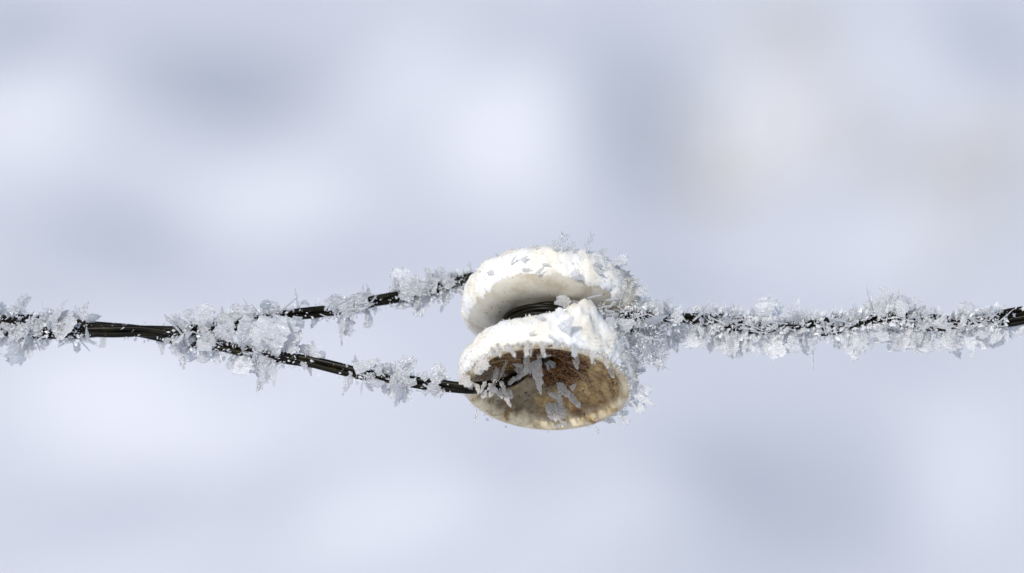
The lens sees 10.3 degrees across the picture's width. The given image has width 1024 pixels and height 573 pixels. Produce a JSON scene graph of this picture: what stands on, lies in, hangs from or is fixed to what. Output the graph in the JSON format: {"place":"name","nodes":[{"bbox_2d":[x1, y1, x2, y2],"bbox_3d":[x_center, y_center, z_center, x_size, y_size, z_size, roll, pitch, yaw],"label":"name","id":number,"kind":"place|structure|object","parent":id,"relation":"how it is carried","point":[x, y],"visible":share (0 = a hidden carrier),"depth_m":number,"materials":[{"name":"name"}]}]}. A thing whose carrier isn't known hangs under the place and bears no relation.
{"place":"outdoors","nodes":[
{"label":"outdoors","id":0,"kind":"place"},
{"bbox_2d":[0,0,1023,572],"bbox_3d":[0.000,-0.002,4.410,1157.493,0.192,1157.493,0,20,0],"label":"snow field","id":1,"kind":"structure","parent":0,"point":[158,158],"depth_m":4.49,"materials":[{"name":"white snow"}]},
{"bbox_2d":[501,285,1023,369],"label":"fence wire","id":2,"kind":"object","parent":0,"point":[895,323],"visible":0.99,"depth_m":1.34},
{"bbox_2d":[457,231,669,433],"bbox_3d":[0.012,0.011,1.342,0.050,0.052,0.049,0,20,0],"label":"ceramic insulator","id":3,"kind":"object","parent":2,"relation":"attached to","point":[586,340],"visible":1,"depth_m":1.33,"materials":[{"name":"ceramic"}]},
{"bbox_2d":[0,262,550,406],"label":"fence wire","id":4,"kind":"object","parent":3,"relation":"attached to","point":[272,330],"visible":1,"depth_m":1.34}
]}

